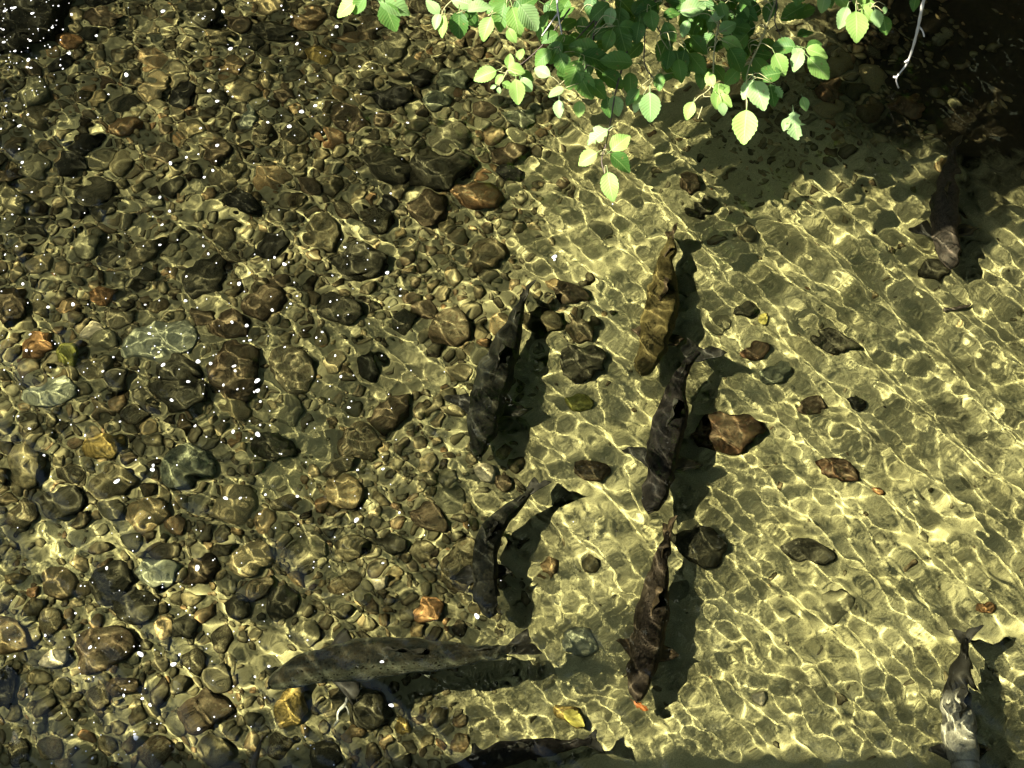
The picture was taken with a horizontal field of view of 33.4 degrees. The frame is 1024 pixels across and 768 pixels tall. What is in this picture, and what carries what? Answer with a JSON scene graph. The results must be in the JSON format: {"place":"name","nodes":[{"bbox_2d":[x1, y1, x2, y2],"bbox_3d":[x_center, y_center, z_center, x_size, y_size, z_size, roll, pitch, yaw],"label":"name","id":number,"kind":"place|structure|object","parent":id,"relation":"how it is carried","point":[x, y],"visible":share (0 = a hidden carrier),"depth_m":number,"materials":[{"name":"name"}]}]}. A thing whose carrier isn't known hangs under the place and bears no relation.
{"place":"outdoors","nodes":[
{"label":"outdoors","id":0,"kind":"place"},
{"bbox_2d":[0,0,1023,767],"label":"water","id":1,"kind":"structure","parent":0,"point":[698,442],"depth_m":5.96,"materials":[{"name":"clear liquid"}]},
{"bbox_2d":[0,1,612,764],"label":"foam specks","id":2,"kind":"object","parent":1,"relation":"on","point":[158,377],"visible":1,"depth_m":5.97,"materials":[{"name":"white liquid"}]},
{"bbox_2d":[607,0,804,11],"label":"alder tree","id":3,"kind":"object","parent":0,"point":[743,4],"visible":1,"depth_m":5.97,"materials":[{"name":"green plant"}]},
{"bbox_2d":[337,0,409,31],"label":"alder branch","id":4,"kind":"object","parent":3,"relation":"attached to","point":[390,12],"visible":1,"depth_m":6.54,"materials":[{"name":"green plant"}]},
{"bbox_2d":[426,0,539,42],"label":"alder branch","id":5,"kind":"object","parent":3,"relation":"attached to","point":[517,17],"visible":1,"depth_m":6.48,"materials":[{"name":"green plant"}]},
{"bbox_2d":[534,0,646,117],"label":"alder branch","id":6,"kind":"object","parent":3,"relation":"attached to","point":[607,27],"visible":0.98,"depth_m":6.39,"materials":[{"name":"green plant"}]},
{"bbox_2d":[474,8,570,104],"bbox_3d":[0.099,-1.219,6.431,0.475,0.101,0.202,-34,63,-20],"label":"alder branch","id":7,"kind":"object","parent":6,"relation":"attached to","point":[515,87],"visible":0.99,"depth_m":6.38,"materials":[{"name":"green plant"}]},
{"bbox_2d":[578,51,629,201],"bbox_3d":[0.339,-0.946,6.284,0.194,0.133,0.644,0,57,0],"label":"alder branch","id":8,"kind":"object","parent":6,"relation":"attached to","point":[618,143],"visible":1,"depth_m":6.21,"materials":[{"name":"green plant"}]},
{"bbox_2d":[625,0,829,144],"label":"alder branch","id":9,"kind":"object","parent":3,"relation":"attached to","point":[699,20],"visible":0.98,"depth_m":6.39,"materials":[{"name":"green plant"}]},
{"bbox_2d":[817,0,919,42],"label":"alder branch","id":10,"kind":"object","parent":3,"relation":"attached to","point":[856,23],"visible":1,"depth_m":6.49,"materials":[{"name":"green plant"}]},
{"bbox_2d":[893,0,924,87],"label":"bare twig","id":11,"kind":"object","parent":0,"point":[916,32],"visible":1,"depth_m":6.51,"materials":[{"name":"grey wood"}]}
]}

